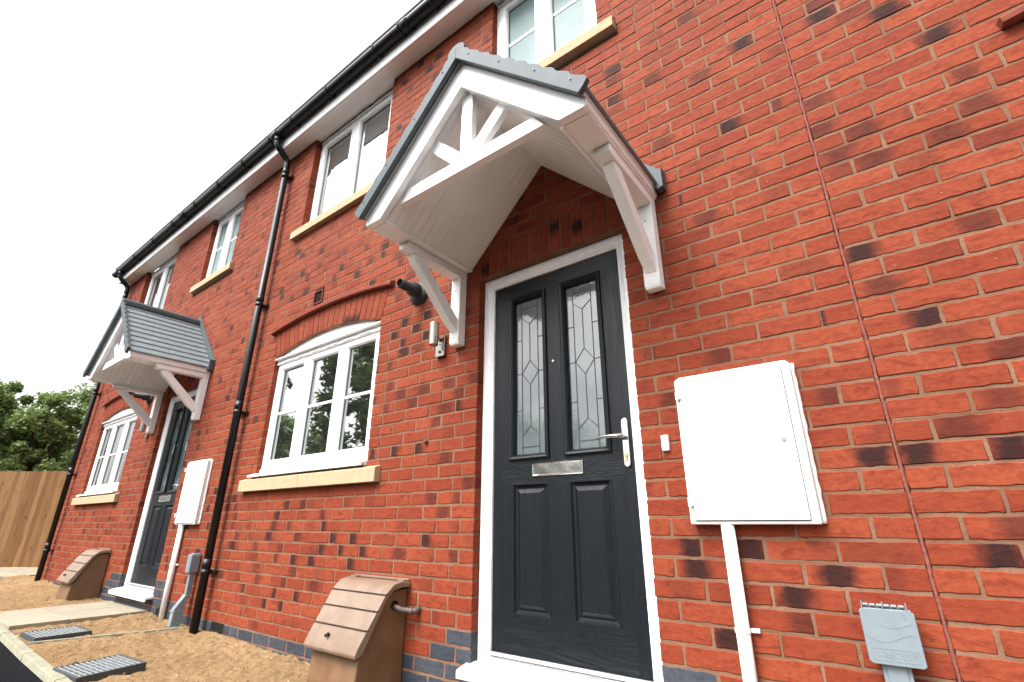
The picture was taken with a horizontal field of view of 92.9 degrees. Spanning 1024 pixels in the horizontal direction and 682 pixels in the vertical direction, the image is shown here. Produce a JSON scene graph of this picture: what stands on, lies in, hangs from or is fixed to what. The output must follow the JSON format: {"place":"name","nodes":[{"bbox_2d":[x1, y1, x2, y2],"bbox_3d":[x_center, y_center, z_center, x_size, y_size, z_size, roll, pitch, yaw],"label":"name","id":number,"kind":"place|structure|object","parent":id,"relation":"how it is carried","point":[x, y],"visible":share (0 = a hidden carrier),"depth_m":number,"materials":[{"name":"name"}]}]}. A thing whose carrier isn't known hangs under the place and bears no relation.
{"place":"outdoors","nodes":[
{"label":"outdoors","id":0,"kind":"place"},
{"bbox_2d":[0,567,37,577],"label":"patio","id":1,"kind":"structure","parent":0,"point":[12,571],"depth_m":8.20,"materials":[{"name":"beige concrete"}]},
{"bbox_2d":[0,471,67,566],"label":"wooden fence","id":2,"kind":"object","parent":1,"relation":"on","point":[29,500],"visible":0.16,"depth_m":9.37,"materials":[{"name":"brown wood"}]},
{"bbox_2d":[0,641,42,681],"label":"road","id":3,"kind":"structure","parent":0,"point":[13,668],"depth_m":3.02,"materials":[{"name":"black asphalt"}]},
{"bbox_2d":[0,623,72,681],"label":"kerb","id":4,"kind":"structure","parent":3,"relation":"on","point":[33,661],"depth_m":3.14,"materials":[{"name":"concrete"}]},
{"bbox_2d":[0,574,106,611],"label":"soil","id":5,"kind":"structure","parent":0,"point":[23,597],"depth_m":5.67,"materials":[{"name":"brown soil"}]},
{"bbox_2d":[0,601,146,629],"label":"path","id":6,"kind":"structure","parent":0,"point":[35,617],"depth_m":4.46,"materials":[{"name":"beige concrete"}]},
{"bbox_2d":[1,576,309,681],"bbox_3d":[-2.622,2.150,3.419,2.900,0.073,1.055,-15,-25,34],"label":"soil","id":7,"kind":"structure","parent":0,"point":[225,655],"depth_m":3.30,"materials":[{"name":"brown soil"}]},
{"bbox_2d":[20,625,91,641],"bbox_3d":[-3.518,2.280,3.751,0.370,0.076,0.340,-14,-25,33],"label":"drain grate","id":8,"kind":"object","parent":7,"relation":"on","point":[55,633],"visible":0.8,"depth_m":3.72,"materials":[{"name":"grey metal"}]},
{"bbox_2d":[53,654,146,681],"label":"drain grate","id":9,"kind":"object","parent":7,"relation":"on","point":[98,669],"visible":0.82,"depth_m":2.88,"materials":[{"name":"grey metal"}]},
{"bbox_2d":[28,626,187,644],"bbox_3d":[-3.087,2.302,3.767,0.980,0.064,0.034,15,-25,-34],"label":"edging strip","id":10,"kind":"object","parent":7,"relation":"on","point":[97,636],"visible":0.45,"depth_m":3.75,"materials":[{"name":"concrete"}]},
{"bbox_2d":[0,0,419,445],"label":"sky","id":11,"kind":"structure","parent":0,"point":[116,116],"materials":[{"name":"white"}]},
{"bbox_2d":[260,669,308,681],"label":"soil","id":12,"kind":"structure","parent":0,"point":[302,677],"depth_m":2.76,"materials":[{"name":"brown soil"}]},
{"label":"ground","id":13,"kind":"structure","parent":0,"visible":0},
{"bbox_2d":[0,379,26,470],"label":"tree","id":14,"kind":"object","parent":13,"relation":"on","point":[6,395],"visible":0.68,"depth_m":13.38,"materials":[{"name":"green plant"}]},
{"bbox_2d":[0,391,79,467],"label":"tree","id":15,"kind":"object","parent":13,"relation":"on","point":[56,456],"visible":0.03,"depth_m":13.79,"materials":[{"name":"green plant"}]},
{"bbox_2d":[0,389,88,471],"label":"tree","id":16,"kind":"object","parent":13,"relation":"on","point":[29,421],"visible":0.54,"depth_m":13.23,"materials":[{"name":"green plant"}]},
{"bbox_2d":[37,381,95,470],"bbox_3d":[-12.402,3.679,14.837,3.318,5.788,3.257,3,-21,-7],"label":"tree","id":17,"kind":"object","parent":13,"relation":"on","point":[81,397],"visible":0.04,"depth_m":14.28,"materials":[{"name":"green plant"}]},
{"bbox_2d":[41,135,283,626],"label":"brick house","id":18,"kind":"structure","parent":13,"relation":"on","point":[123,496],"depth_m":5.82,"materials":[{"name":"brick"}]},
{"bbox_2d":[34,271,129,580],"bbox_3d":[-6.681,1.117,7.603,0.150,4.868,0.261,-15,-25,34],"label":"downpipe","id":19,"kind":"object","parent":18,"relation":"attached to","point":[50,537],"visible":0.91,"depth_m":7.31,"materials":[{"name":"black plastic"}]},
{"bbox_2d":[55,548,111,600],"bbox_3d":[-4.905,2.703,5.528,0.514,0.632,0.315,-15,-25,34],"label":"gas meter box","id":20,"kind":"object","parent":18,"relation":"attached to","point":[81,577],"visible":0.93,"depth_m":5.45,"materials":[{"name":"brown plastic"}]},
{"bbox_2d":[71,408,136,504],"bbox_3d":[-5.521,1.573,6.711,1.819,1.277,0.158,-15,-25,34],"label":"window","id":21,"kind":"structure","parent":18,"relation":"in","point":[106,472],"depth_m":6.72,"materials":[{"name":"white plastic"}]},
{"bbox_2d":[133,393,153,404],"bbox_3d":[-4.713,0.704,6.212,0.196,0.196,0.194,-15,-25,34],"label":"boiler flue","id":22,"kind":"object","parent":18,"relation":"attached to","point":[148,399],"visible":0.73,"depth_m":6.20,"materials":[{"name":"black plastic"}]},
{"bbox_2d":[138,421,149,437],"bbox_3d":[-4.489,1.063,5.949,0.077,0.211,0.115,-15,-25,34],"label":"wall light","id":23,"kind":"object","parent":18,"relation":"attached to","point":[143,425],"visible":0.57,"depth_m":5.92,"materials":[{"name":"metal"}]},
{"bbox_2d":[83,298,214,432],"bbox_3d":[-4.080,0.223,5.474,1.484,1.380,0.794,-15,-25,34],"label":"porch canopy","id":24,"kind":"object","parent":18,"relation":"attached to","point":[142,348],"visible":1,"depth_m":5.42,"materials":[{"name":"white wood"}]},
{"bbox_2d":[108,388,197,601],"bbox_3d":[-3.802,1.591,5.314,1.030,2.138,0.210,-15,-25,34],"label":"front door","id":25,"kind":"structure","parent":18,"relation":"in","point":[139,585],"depth_m":5.36,"materials":[{"name":"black plastic"}]},
{"bbox_2d":[144,254,177,308],"bbox_3d":[-5.536,-0.711,7.664,1.285,1.148,0.094,-15,-25,34],"label":"window","id":26,"kind":"structure","parent":18,"relation":"in","point":[161,278],"depth_m":7.75,"materials":[{"name":"white plastic"}]},
{"bbox_2d":[158,525,184,620],"bbox_3d":[-3.128,2.136,4.478,0.077,0.836,0.056,-15,-25,34],"label":"conduit","id":27,"kind":"object","parent":18,"relation":"attached to","point":[167,589],"visible":0.94,"depth_m":4.47,"materials":[{"name":"white plastic"}]},
{"bbox_2d":[167,553,200,627],"bbox_3d":[-2.797,2.146,4.146,0.080,0.622,0.130,-15,-25,34],"label":"cable duct","id":28,"kind":"object","parent":18,"relation":"attached to","point":[178,607],"visible":0.94,"depth_m":4.15,"materials":[{"name":"grey plastic"}]},
{"bbox_2d":[174,459,213,524],"bbox_3d":[-3.063,1.444,4.680,0.456,0.599,0.075,-15,-25,34],"label":"meter box","id":29,"kind":"object","parent":18,"relation":"attached to","point":[193,494],"visible":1,"depth_m":4.62,"materials":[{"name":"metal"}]},
{"bbox_2d":[175,461,205,522],"bbox_3d":[-3.085,1.446,4.669,0.390,0.558,0.008,-15,-25,34],"label":"box door","id":30,"kind":"structure","parent":29,"relation":"in","point":[194,473],"depth_m":4.65,"materials":[{"name":"white plastic"}]},
{"bbox_2d":[189,202,244,294],"bbox_3d":[-3.744,-1.236,6.336,1.115,1.102,0.173,-15,-25,34],"label":"window","id":31,"kind":"structure","parent":18,"relation":"in","point":[220,266],"depth_m":6.37,"materials":[{"name":"white plastic"}]},
{"bbox_2d":[187,0,962,681],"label":"brick house","id":32,"kind":"structure","parent":13,"relation":"on","point":[523,514],"depth_m":2.53,"materials":[{"name":"brick"}]},
{"bbox_2d":[189,135,293,633],"bbox_3d":[-2.573,0.049,4.677,0.150,4.933,0.261,-15,-25,34],"label":"downpipe","id":33,"kind":"object","parent":32,"relation":"attached to","point":[206,570],"visible":0.98,"depth_m":4.50,"materials":[{"name":"black plastic"}]},
{"bbox_2d":[112,0,446,277],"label":"gutter","id":34,"kind":"object","parent":32,"relation":"attached to","point":[407,24],"visible":0.94,"depth_m":5.15,"materials":[{"name":"black plastic"}]},
{"bbox_2d":[237,321,380,492],"bbox_3d":[-1.561,0.514,3.901,1.819,1.277,0.158,-15,-25,34],"label":"window","id":35,"kind":"structure","parent":32,"relation":"in","point":[318,434],"depth_m":3.84,"materials":[{"name":"white plastic"}]},
{"bbox_2d":[290,90,392,241],"bbox_3d":[-1.604,-1.740,4.803,1.499,1.242,0.188,-15,-25,34],"label":"window","id":36,"kind":"structure","parent":32,"relation":"in","point":[351,160],"depth_m":4.84,"materials":[{"name":"white plastic"}]},
{"bbox_2d":[304,574,421,681],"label":"gas meter box","id":37,"kind":"object","parent":32,"relation":"attached to","point":[356,633],"visible":1,"depth_m":2.59,"materials":[{"name":"brown plastic"}]},
{"bbox_2d":[396,278,427,305],"bbox_3d":[-0.705,-0.368,3.369,0.196,0.196,0.194,-15,-25,34],"label":"boiler flue","id":38,"kind":"object","parent":32,"relation":"attached to","point":[416,293],"visible":0.89,"depth_m":3.37,"materials":[{"name":"black plastic"}]},
{"bbox_2d":[429,321,446,357],"bbox_3d":[-0.480,-0.009,3.106,0.077,0.211,0.115,-15,-25,34],"label":"wall light","id":39,"kind":"object","parent":32,"relation":"attached to","point":[437,341],"visible":1,"depth_m":3.09,"materials":[{"name":"metal"}]},
{"bbox_2d":[355,42,665,347],"bbox_3d":[-0.056,-0.854,2.619,1.484,1.380,0.794,-15,-25,34],"label":"porch canopy","id":40,"kind":"object","parent":32,"relation":"attached to","point":[485,137],"visible":1,"depth_m":2.55,"materials":[{"name":"white wood"}]},
{"bbox_2d":[497,0,616,70],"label":"window","id":41,"kind":"structure","parent":32,"relation":"in","point":[554,34],"depth_m":3.48,"materials":[{"name":"white plastic"}]},
{"bbox_2d":[456,233,662,681],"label":"front door","id":42,"kind":"structure","parent":32,"relation":"in","point":[567,591],"depth_m":2.43,"materials":[{"name":"black plastic"}]},
{"bbox_2d":[661,435,669,450],"bbox_3d":[0.655,0.436,2.080,0.031,0.066,0.022,-15,-25,34],"label":"doorbell","id":43,"kind":"object","parent":32,"relation":"attached to","point":[665,442],"visible":1,"depth_m":2.07,"materials":[{"name":"white plastic"}]},
{"bbox_2d":[721,525,760,681],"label":"conduit","id":44,"kind":"object","parent":32,"relation":"attached to","point":[743,631],"visible":1,"depth_m":1.72,"materials":[{"name":"white plastic"}]},
{"bbox_2d":[674,360,827,523],"bbox_3d":[0.885,0.389,1.879,0.456,0.598,0.075,-15,-25,34],"label":"meter box","id":45,"kind":"object","parent":32,"relation":"attached to","point":[748,457],"visible":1,"depth_m":1.84,"materials":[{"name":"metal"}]},
{"bbox_2d":[678,364,810,519],"bbox_3d":[0.863,0.390,1.868,0.390,0.558,0.008,-15,-25,34],"label":"box door","id":46,"kind":"structure","parent":45,"relation":"in","point":[735,423],"depth_m":1.85,"materials":[{"name":"white plastic"}]},
{"bbox_2d":[859,600,927,681],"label":"cable cover","id":47,"kind":"object","parent":32,"relation":"attached to","point":[893,643],"visible":1,"depth_m":1.45,"materials":[{"name":"grey plastic"}]},
{"bbox_2d":[775,0,1023,681],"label":"brick house","id":48,"kind":"structure","parent":13,"relation":"on","point":[914,110],"depth_m":1.70,"materials":[{"name":"brick"}]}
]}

